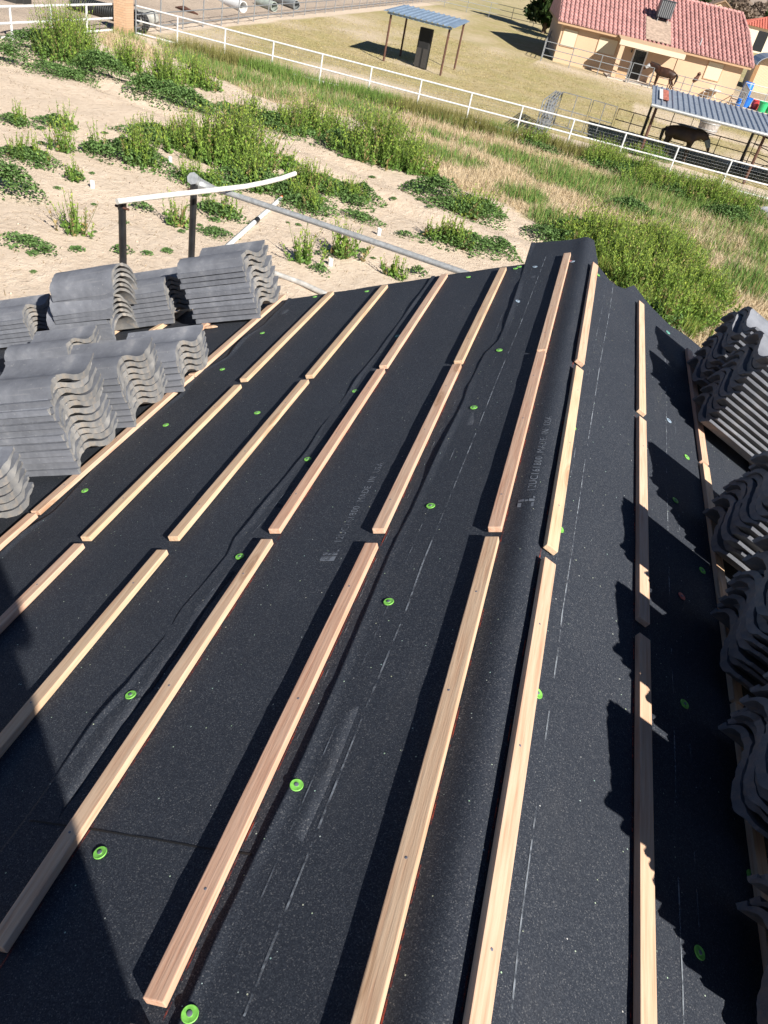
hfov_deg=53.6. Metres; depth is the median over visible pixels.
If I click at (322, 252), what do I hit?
weed clump
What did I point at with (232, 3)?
culvert pipe
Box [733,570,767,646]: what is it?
roof tile
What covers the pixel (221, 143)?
weed clump
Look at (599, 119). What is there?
livestock panel
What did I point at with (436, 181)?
weed clump
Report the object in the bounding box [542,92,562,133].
livestock panel
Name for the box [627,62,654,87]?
corral gate
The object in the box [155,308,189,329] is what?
roof batten
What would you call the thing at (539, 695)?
nail cap
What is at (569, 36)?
window
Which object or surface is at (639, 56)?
door
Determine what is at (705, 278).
weed clump
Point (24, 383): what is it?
roof tile
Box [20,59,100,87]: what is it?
weed clump
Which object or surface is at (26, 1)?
rubble block
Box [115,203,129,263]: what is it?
steel post
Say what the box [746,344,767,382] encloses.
roof tile
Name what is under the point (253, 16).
corral fence
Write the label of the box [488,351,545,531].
roof batten
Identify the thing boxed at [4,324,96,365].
roof tile
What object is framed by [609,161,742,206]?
weed clump
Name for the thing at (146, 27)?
tyre
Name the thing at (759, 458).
roof tile
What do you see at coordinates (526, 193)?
green grass
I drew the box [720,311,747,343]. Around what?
roof tile
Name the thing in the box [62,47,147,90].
weed clump
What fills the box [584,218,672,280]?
weed clump
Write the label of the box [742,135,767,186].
livestock panel
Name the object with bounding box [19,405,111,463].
roof tile
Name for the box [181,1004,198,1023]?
nail cap
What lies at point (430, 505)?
nail cap
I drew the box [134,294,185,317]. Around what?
roof tile
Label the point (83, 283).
ridge tile
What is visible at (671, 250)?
weed clump
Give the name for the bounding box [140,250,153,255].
weed
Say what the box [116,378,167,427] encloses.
roof tile
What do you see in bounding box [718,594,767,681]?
roof tile
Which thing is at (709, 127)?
slatted trough
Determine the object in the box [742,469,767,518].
roof tile
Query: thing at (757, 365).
roof tile
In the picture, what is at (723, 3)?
house
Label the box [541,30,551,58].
corral fence
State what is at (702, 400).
roof tile
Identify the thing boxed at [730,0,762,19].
tree
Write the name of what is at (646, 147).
weed clump
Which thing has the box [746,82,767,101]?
corral fence
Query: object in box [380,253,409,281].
weed clump
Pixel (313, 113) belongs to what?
weed clump
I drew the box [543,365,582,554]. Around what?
roof batten
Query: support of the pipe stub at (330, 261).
on the ground at (114, 104)
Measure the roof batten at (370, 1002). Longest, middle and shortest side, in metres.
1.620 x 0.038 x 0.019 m
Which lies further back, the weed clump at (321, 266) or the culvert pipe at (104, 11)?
the culvert pipe at (104, 11)
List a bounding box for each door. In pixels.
[626,48,648,80]
[752,31,767,51]
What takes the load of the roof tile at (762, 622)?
on the roof tile at (752, 627)
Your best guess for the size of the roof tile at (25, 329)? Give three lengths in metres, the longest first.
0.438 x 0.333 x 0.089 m
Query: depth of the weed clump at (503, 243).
19.88 m
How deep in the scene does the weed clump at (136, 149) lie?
19.74 m
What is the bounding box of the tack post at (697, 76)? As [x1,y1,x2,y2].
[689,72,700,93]
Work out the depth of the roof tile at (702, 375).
3.69 m
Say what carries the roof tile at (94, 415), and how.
on the roof tile at (97, 422)
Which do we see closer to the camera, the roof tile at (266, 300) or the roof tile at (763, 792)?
the roof tile at (763, 792)
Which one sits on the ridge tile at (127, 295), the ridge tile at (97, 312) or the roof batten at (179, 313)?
the ridge tile at (97, 312)
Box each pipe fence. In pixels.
[0,3,113,39]
[134,4,767,198]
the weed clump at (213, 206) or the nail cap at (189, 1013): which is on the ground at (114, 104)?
the weed clump at (213, 206)
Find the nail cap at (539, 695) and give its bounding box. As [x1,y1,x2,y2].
[537,689,542,698]
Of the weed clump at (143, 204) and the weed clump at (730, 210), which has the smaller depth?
the weed clump at (143, 204)
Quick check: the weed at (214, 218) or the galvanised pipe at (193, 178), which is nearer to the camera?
the galvanised pipe at (193, 178)
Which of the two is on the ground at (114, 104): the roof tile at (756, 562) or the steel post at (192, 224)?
the steel post at (192, 224)
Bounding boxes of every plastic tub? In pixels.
[743,97,752,107]
[750,99,759,109]
[757,101,767,112]
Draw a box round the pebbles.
[5,58,533,295]
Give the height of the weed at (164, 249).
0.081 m
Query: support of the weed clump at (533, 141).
on the ground at (114, 104)
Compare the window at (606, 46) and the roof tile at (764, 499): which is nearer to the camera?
the roof tile at (764, 499)
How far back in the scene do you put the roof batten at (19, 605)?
2.32 m
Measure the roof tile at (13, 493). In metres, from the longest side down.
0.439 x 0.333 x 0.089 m
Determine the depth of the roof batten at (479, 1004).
1.36 m
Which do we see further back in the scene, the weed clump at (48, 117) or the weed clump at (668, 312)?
the weed clump at (48, 117)
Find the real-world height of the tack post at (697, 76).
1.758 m
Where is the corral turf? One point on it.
(486, 69)
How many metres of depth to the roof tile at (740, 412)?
3.24 m
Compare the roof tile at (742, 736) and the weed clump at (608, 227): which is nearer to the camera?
the roof tile at (742, 736)
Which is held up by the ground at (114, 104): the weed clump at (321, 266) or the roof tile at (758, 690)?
the weed clump at (321, 266)
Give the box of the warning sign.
[660,89,668,100]
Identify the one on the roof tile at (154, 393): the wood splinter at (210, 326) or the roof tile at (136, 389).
the roof tile at (136, 389)
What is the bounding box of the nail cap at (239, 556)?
[235,554,243,558]
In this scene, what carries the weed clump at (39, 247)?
on the ground at (114, 104)
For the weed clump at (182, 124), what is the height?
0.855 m
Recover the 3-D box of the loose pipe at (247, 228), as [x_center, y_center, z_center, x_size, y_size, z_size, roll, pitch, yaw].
[-3.354,-6.072,16.991,0.132,0.126,7.700,15,37,1]
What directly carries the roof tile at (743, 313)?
on the roof tile at (736, 317)
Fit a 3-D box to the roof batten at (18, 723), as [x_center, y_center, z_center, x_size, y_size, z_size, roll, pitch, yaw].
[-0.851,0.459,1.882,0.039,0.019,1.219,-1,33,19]
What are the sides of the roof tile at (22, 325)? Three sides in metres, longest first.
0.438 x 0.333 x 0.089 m
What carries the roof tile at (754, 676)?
on the roof tile at (727, 618)
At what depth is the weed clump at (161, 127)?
21.96 m
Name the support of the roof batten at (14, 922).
on the roof at (288, 931)
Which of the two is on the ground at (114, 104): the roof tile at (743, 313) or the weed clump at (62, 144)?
the weed clump at (62, 144)
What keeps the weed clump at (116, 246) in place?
on the ground at (114, 104)
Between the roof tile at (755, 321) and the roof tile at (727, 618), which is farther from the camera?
the roof tile at (755, 321)
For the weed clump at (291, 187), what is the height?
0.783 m
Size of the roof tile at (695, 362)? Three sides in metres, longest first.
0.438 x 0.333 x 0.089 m
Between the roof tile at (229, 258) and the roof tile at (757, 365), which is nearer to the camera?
the roof tile at (757, 365)
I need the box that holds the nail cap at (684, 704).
[680,699,688,708]
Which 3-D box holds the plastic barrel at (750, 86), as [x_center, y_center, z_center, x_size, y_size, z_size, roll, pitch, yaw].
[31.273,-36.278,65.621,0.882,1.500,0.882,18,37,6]
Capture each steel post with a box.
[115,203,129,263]
[187,184,197,310]
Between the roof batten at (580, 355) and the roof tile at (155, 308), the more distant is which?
the roof tile at (155, 308)
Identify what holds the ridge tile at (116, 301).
on the ridge tile at (121, 305)
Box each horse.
[643,61,677,89]
[659,125,710,162]
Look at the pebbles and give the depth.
19.58 m
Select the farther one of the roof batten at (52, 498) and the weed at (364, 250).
the weed at (364, 250)
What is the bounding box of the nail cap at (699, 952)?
[694,945,704,960]
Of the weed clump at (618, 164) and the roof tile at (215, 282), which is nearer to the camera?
the roof tile at (215, 282)
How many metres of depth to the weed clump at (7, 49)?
25.84 m
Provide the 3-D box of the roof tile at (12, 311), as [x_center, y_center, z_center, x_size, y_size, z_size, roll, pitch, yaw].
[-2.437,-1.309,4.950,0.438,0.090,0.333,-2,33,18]
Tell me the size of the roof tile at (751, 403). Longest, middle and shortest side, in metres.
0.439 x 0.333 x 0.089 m
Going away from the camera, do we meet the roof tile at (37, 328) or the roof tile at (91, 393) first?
the roof tile at (91, 393)
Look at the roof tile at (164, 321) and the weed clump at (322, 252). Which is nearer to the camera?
the roof tile at (164, 321)
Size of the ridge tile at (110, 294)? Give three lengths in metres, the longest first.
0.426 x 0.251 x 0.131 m
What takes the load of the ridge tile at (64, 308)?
on the ridge tile at (97, 312)
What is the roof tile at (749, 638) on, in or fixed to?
on the roof tile at (744, 645)
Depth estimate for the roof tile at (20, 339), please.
4.87 m
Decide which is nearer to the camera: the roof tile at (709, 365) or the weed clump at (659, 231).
the roof tile at (709, 365)
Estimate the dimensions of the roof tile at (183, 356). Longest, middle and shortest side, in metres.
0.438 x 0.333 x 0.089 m
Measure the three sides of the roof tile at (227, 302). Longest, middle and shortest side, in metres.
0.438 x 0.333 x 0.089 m
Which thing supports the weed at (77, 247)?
on the ground at (114, 104)
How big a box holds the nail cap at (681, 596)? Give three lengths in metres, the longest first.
0.028 x 0.028 x 0.004 m
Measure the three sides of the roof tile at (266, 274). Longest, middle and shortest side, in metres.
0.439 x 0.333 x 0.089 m
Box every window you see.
[560,27,578,48]
[595,36,618,56]
[702,60,724,81]
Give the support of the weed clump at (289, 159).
on the ground at (114, 104)
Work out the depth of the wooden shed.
76.88 m
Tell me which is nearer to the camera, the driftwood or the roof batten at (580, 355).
the roof batten at (580, 355)
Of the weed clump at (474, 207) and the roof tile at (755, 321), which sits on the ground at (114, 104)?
the weed clump at (474, 207)
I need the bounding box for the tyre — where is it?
[134,12,149,32]
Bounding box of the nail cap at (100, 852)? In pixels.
[93,846,106,858]
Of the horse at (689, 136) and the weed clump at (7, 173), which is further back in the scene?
the horse at (689, 136)
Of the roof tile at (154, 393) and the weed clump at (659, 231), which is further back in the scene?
the weed clump at (659, 231)
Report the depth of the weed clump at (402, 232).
19.64 m
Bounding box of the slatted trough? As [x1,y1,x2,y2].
[698,120,720,135]
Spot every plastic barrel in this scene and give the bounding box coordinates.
[735,98,741,105]
[739,81,754,96]
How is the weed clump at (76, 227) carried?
on the ground at (114, 104)
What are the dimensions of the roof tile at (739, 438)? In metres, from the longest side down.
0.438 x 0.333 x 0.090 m
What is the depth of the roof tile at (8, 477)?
2.70 m
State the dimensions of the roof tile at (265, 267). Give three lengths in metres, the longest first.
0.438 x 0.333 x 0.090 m
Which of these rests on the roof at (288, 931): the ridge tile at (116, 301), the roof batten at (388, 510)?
the roof batten at (388, 510)
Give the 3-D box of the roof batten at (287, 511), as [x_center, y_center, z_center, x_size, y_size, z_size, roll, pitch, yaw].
[-0.175,-0.278,2.825,0.039,0.019,1.228,-1,33,19]
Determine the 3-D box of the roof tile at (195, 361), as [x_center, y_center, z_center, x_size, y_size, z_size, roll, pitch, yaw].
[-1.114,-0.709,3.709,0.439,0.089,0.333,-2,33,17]
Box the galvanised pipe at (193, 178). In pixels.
[187,172,469,272]
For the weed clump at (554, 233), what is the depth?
21.84 m
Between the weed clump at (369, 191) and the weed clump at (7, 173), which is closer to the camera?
the weed clump at (7, 173)
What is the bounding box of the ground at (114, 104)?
[0,0,767,346]
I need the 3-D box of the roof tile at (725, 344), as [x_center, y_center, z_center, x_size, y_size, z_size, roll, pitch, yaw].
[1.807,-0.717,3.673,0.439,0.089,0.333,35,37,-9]
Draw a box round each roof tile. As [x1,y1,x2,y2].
[0,293,50,325]
[0,298,49,329]
[0,312,46,334]
[0,317,46,338]
[0,321,46,343]
[0,325,49,347]
[0,352,93,410]
[0,362,91,418]
[0,366,96,424]
[0,373,100,432]
[0,378,103,437]
[0,386,102,444]
[0,392,107,451]
[0,446,14,477]
[0,453,20,486]
[0,461,22,495]
[0,468,25,503]
[0,475,28,510]
[0,482,33,517]
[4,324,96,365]
[14,399,109,458]
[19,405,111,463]
[22,410,116,469]
[25,417,117,476]
[69,329,98,354]
[70,337,151,385]
[96,334,100,342]
[102,343,154,391]
[102,349,156,397]
[107,355,157,403]
[110,361,161,409]
[112,367,163,415]
[116,372,164,421]
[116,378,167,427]
[126,324,202,367]
[130,280,180,304]
[131,285,184,308]
[133,290,185,313]
[134,267,179,298]
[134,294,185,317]
[134,299,188,322]
[137,304,188,326]
[164,331,204,373]
[164,348,208,392]
[165,336,205,379]
[165,342,206,386]
[177,240,264,278]
[180,245,268,282]
[180,253,266,288]
[185,255,271,292]
[185,261,271,298]
[189,265,274,303]
[189,270,274,308]
[192,291,274,318]
[193,276,278,313]
[196,286,280,323]
[687,356,709,386]
[692,392,753,463]
[694,346,715,376]
[700,354,710,382]
[700,383,767,451]
[701,337,724,367]
[701,342,721,371]
[703,506,750,571]
[706,332,727,362]
[706,391,761,454]
[707,371,767,439]
[710,380,767,447]
[710,608,759,696]
[711,495,755,555]
[712,367,767,429]
[714,322,739,352]
[717,603,767,686]
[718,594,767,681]
[718,722,767,838]
[719,319,745,347]
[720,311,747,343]
[720,489,763,551]
[722,331,729,355]
[722,358,767,411]
[723,482,763,538]
[723,507,752,569]
[725,351,767,402]
[725,587,767,667]
[727,365,767,420]
[727,718,767,822]
[728,577,767,657]
[729,477,767,535]
[730,346,767,391]
[730,710,767,813]
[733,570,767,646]
[736,901,767,1023]
[737,306,767,335]
[737,310,752,335]
[739,694,767,790]
[740,707,767,801]
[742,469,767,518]
[742,553,767,620]
[743,331,767,364]
[745,340,767,372]
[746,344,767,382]
[747,874,767,894]
[748,462,767,506]
[748,474,767,527]
[749,684,767,760]
[749,896,767,911]
[750,452,767,497]
[752,535,767,550]
[754,551,767,608]
[757,569,767,635]
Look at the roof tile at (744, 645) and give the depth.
2.06 m
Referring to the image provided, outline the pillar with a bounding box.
[113,0,133,35]
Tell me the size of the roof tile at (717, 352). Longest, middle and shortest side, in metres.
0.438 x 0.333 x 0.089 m
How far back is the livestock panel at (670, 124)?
37.17 m
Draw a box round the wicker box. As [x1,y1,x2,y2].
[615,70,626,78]
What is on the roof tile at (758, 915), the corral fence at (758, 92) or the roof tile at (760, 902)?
the roof tile at (760, 902)
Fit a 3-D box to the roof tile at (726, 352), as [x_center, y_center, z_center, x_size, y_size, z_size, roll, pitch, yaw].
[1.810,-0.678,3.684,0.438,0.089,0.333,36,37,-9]
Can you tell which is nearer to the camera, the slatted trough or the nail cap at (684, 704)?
the nail cap at (684, 704)
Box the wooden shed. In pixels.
[742,52,767,93]
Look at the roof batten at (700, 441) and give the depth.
3.44 m
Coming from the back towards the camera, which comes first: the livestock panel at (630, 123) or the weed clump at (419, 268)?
the livestock panel at (630, 123)
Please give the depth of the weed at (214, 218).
17.91 m
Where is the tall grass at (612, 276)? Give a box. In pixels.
[548,220,729,338]
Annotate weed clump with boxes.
[0,0,111,72]
[0,42,32,69]
[0,97,37,128]
[0,129,69,172]
[0,158,50,204]
[0,231,57,253]
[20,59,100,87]
[26,98,78,131]
[35,244,57,255]
[42,106,76,153]
[45,187,97,238]
[61,145,87,182]
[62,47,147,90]
[74,67,95,79]
[74,120,107,157]
[78,111,178,175]
[102,27,155,73]
[108,110,196,152]
[109,244,134,253]
[119,72,177,104]
[128,201,158,214]
[132,78,229,118]
[133,40,197,95]
[154,90,302,177]
[161,151,241,195]
[161,187,188,229]
[169,109,202,135]
[176,51,224,92]
[187,184,249,223]
[196,225,240,240]
[206,135,293,198]
[214,100,233,108]
[222,81,329,142]
[258,176,337,209]
[271,152,302,170]
[275,156,382,208]
[275,182,340,220]
[278,87,342,139]
[280,220,327,267]
[305,263,330,277]
[307,127,384,165]
[315,246,332,257]
[319,210,373,261]
[321,100,349,129]
[324,89,444,175]
[335,208,387,226]
[339,194,374,212]
[353,181,387,207]
[380,127,438,177]
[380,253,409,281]
[390,230,420,240]
[398,173,463,203]
[406,264,428,276]
[415,209,515,261]
[420,181,509,229]
[477,235,523,262]
[508,121,567,156]
[520,198,597,241]
[544,192,610,232]
[554,205,657,252]
[568,134,671,177]
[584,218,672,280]
[603,196,652,217]
[604,208,710,264]
[606,242,706,301]
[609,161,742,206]
[620,141,682,165]
[626,226,728,285]
[637,276,698,334]
[649,280,735,335]
[672,256,746,310]
[676,169,767,219]
[695,203,758,228]
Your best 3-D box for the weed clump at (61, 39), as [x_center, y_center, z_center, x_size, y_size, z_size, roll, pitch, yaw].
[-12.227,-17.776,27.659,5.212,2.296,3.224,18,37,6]
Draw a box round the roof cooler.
[655,0,677,22]
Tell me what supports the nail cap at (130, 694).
on the roof at (288, 931)
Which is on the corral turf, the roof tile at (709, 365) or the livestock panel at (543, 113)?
the livestock panel at (543, 113)
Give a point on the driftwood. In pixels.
(185, 8)
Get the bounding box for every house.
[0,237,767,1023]
[547,0,754,103]
[709,0,732,8]
[746,17,767,53]
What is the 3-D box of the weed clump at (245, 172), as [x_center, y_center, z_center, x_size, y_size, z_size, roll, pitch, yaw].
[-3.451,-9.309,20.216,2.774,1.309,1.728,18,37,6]
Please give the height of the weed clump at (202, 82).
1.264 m
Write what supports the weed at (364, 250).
on the ground at (114, 104)
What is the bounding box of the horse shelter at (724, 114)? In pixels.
[637,85,767,183]
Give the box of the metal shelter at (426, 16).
[383,5,469,75]
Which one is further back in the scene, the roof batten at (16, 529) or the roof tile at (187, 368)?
the roof tile at (187, 368)
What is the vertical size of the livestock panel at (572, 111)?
1.468 m
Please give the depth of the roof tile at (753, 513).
2.50 m
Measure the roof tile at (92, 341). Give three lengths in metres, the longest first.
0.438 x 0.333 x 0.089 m
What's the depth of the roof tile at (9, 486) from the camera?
2.71 m
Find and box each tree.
[523,0,552,32]
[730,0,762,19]
[745,1,767,16]
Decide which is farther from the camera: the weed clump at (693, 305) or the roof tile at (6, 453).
the weed clump at (693, 305)
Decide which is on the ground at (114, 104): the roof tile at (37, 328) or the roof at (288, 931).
the roof at (288, 931)
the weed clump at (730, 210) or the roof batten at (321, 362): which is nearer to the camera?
the roof batten at (321, 362)
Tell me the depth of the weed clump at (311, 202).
19.61 m
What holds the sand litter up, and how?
on the ground at (114, 104)
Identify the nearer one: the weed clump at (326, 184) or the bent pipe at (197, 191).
the bent pipe at (197, 191)
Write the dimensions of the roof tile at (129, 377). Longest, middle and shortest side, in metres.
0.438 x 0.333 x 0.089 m
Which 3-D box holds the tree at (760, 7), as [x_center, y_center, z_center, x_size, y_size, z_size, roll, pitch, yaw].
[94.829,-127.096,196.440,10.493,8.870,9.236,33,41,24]
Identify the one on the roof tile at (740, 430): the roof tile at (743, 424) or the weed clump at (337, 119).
the roof tile at (743, 424)
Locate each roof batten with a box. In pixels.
[0,513,37,550]
[0,539,272,952]
[0,543,84,633]
[0,550,167,757]
[31,375,193,514]
[81,384,241,540]
[143,543,377,1007]
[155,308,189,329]
[168,379,308,540]
[188,294,285,376]
[240,291,333,381]
[268,369,384,533]
[305,285,387,378]
[350,536,498,1023]
[372,364,461,533]
[379,274,447,368]
[454,267,506,363]
[462,557,555,1023]
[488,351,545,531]
[537,252,570,351]
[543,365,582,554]
[574,262,597,366]
[633,633,656,1023]
[635,416,649,626]
[636,300,645,416]
[685,348,708,465]
[699,462,743,706]
[730,702,767,971]
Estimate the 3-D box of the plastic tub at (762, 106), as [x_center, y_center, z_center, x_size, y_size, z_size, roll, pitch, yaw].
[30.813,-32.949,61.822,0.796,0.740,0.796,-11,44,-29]
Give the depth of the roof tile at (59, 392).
2.92 m
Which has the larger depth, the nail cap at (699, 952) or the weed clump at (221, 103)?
the weed clump at (221, 103)
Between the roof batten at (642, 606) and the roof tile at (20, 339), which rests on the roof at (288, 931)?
the roof batten at (642, 606)
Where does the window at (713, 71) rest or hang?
in the tan house at (711, 43)
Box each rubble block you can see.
[4,0,21,3]
[22,0,31,3]
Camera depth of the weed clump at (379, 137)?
24.67 m
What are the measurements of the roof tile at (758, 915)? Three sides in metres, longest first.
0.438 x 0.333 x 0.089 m
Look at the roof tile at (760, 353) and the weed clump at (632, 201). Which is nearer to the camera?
the roof tile at (760, 353)
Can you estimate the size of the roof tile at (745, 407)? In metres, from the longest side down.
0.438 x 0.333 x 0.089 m
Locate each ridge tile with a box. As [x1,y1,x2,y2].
[46,294,123,329]
[49,263,136,301]
[49,278,134,315]
[51,268,136,301]
[52,283,135,320]
[53,288,136,324]
[96,298,133,328]
[98,303,134,332]
[98,308,133,339]
[99,313,138,341]
[104,273,137,303]
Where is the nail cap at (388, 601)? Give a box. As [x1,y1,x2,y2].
[383,598,393,604]
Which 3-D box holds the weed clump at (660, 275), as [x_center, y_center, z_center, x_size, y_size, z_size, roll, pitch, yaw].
[6.953,-6.020,19.448,2.519,1.226,2.249,18,37,6]
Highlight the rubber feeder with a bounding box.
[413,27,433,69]
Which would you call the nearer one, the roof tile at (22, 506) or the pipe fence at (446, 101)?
the roof tile at (22, 506)
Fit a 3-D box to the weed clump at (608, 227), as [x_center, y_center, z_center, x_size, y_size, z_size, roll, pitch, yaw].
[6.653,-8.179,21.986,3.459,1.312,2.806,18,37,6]
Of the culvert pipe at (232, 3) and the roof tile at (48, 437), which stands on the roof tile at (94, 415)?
the roof tile at (48, 437)
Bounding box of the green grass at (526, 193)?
[107,26,767,336]
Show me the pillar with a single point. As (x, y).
(124, 14)
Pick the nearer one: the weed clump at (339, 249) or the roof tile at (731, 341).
the roof tile at (731, 341)
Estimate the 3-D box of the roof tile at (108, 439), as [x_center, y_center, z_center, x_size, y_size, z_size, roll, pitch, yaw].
[-1.358,-0.270,3.147,0.439,0.089,0.333,-1,33,18]
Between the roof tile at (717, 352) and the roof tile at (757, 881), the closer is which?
the roof tile at (757, 881)
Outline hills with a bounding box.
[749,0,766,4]
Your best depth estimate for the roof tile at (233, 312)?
4.42 m
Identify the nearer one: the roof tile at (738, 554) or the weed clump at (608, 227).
the roof tile at (738, 554)
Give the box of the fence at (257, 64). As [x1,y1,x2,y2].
[166,36,767,206]
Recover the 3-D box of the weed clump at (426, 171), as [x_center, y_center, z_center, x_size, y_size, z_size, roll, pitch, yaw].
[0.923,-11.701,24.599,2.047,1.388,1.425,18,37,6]
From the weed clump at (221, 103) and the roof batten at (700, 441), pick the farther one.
the weed clump at (221, 103)
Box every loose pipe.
[225,195,282,244]
[274,271,326,293]
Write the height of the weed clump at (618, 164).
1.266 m
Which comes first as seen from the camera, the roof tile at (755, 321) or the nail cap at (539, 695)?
the nail cap at (539, 695)
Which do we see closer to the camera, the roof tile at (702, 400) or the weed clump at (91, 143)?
the roof tile at (702, 400)
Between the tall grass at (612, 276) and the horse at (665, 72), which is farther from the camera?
the horse at (665, 72)
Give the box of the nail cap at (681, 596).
[678,592,684,599]
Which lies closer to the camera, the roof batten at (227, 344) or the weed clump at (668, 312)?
the roof batten at (227, 344)
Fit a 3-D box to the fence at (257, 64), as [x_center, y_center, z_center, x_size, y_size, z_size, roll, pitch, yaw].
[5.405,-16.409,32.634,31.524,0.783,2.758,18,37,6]
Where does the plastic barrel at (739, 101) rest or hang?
on the ground at (114, 104)
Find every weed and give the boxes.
[26,250,39,256]
[68,245,85,252]
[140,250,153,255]
[160,247,173,253]
[207,216,221,222]
[358,248,369,252]
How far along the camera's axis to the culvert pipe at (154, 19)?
37.15 m
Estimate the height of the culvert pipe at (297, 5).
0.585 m
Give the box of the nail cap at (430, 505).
[426,503,434,508]
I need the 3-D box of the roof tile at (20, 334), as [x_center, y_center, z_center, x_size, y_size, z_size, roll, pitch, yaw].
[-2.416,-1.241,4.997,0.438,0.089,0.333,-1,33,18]
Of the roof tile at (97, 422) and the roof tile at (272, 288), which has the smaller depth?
the roof tile at (97, 422)
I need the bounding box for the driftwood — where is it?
[175,6,197,14]
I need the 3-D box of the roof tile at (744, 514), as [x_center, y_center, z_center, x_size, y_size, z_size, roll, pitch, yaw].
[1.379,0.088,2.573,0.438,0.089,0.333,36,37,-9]
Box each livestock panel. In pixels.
[533,90,556,134]
[536,91,558,134]
[540,91,560,133]
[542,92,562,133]
[553,91,591,132]
[583,100,617,139]
[608,108,649,145]
[645,113,693,153]
[682,132,748,169]
[739,134,767,176]
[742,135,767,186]
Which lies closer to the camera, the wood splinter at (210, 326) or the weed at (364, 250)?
the wood splinter at (210, 326)
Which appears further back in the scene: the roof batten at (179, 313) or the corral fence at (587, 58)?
the corral fence at (587, 58)
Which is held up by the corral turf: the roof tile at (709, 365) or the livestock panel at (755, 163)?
the livestock panel at (755, 163)
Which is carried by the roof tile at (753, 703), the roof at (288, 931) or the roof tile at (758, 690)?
the roof tile at (758, 690)
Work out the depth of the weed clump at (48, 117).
21.24 m
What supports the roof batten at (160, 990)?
on the roof at (288, 931)
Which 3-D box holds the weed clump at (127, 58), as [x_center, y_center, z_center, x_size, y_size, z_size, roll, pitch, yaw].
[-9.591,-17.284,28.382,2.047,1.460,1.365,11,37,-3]
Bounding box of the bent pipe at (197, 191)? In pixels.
[115,171,296,203]
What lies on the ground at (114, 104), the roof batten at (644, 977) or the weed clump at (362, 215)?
the weed clump at (362, 215)
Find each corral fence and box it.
[135,0,417,33]
[421,0,540,27]
[540,41,631,81]
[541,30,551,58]
[649,71,747,106]
[739,83,749,107]
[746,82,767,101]
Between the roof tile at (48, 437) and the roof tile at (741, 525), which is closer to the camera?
the roof tile at (741, 525)
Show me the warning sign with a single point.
(664, 94)
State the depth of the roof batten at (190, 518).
2.77 m
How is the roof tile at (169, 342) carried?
on the roof tile at (181, 350)
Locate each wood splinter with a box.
[148,324,165,330]
[204,325,217,328]
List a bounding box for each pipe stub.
[90,180,94,188]
[328,258,332,265]
[376,228,381,235]
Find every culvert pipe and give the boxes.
[70,0,113,20]
[134,9,158,25]
[218,0,246,12]
[254,0,277,11]
[273,0,299,9]
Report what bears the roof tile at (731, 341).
on the roof tile at (725, 344)
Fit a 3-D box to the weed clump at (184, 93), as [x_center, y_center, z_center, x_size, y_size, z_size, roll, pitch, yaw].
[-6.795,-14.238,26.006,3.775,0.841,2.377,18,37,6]
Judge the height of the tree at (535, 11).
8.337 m
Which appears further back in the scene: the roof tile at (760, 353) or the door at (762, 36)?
the door at (762, 36)
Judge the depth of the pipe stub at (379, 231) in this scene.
19.29 m
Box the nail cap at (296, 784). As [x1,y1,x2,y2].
[290,779,302,790]
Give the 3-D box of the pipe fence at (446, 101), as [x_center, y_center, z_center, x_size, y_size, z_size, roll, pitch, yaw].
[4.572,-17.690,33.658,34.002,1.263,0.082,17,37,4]
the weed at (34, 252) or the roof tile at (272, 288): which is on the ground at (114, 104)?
the weed at (34, 252)
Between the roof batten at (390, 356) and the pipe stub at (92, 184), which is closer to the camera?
the roof batten at (390, 356)
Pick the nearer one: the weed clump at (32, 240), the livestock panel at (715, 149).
the weed clump at (32, 240)
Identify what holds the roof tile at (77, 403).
on the roof tile at (48, 437)
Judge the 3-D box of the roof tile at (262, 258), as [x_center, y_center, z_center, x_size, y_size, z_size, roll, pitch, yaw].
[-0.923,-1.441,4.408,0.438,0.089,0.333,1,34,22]
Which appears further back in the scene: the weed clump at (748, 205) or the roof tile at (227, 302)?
the weed clump at (748, 205)
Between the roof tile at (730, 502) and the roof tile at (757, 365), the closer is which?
the roof tile at (730, 502)
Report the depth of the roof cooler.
61.22 m
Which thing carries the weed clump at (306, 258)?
on the ground at (114, 104)
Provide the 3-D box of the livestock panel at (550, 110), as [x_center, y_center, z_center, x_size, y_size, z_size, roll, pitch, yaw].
[7.690,-18.459,35.167,0.052,1.424,4.334,19,37,7]
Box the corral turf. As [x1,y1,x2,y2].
[158,14,767,194]
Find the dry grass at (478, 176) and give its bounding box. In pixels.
[98,29,767,347]
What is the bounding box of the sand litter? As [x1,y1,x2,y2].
[0,41,535,296]
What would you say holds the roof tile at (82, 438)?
on the roof tile at (108, 439)
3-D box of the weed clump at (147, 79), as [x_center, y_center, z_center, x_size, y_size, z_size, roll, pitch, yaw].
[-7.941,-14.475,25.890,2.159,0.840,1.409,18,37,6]
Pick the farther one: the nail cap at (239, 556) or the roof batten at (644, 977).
the nail cap at (239, 556)
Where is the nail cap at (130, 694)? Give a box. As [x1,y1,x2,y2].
[125,691,135,698]
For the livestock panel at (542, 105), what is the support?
on the corral turf
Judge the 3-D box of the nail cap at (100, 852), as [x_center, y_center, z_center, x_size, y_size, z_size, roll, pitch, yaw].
[-0.549,0.658,1.469,0.028,0.004,0.028,0,33,19]
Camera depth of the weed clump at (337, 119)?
26.94 m
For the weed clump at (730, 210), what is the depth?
28.20 m
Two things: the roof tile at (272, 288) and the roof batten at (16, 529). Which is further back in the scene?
the roof tile at (272, 288)
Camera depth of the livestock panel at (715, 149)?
36.73 m
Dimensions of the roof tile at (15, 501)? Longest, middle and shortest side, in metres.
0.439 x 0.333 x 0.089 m
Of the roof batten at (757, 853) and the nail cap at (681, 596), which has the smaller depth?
the roof batten at (757, 853)

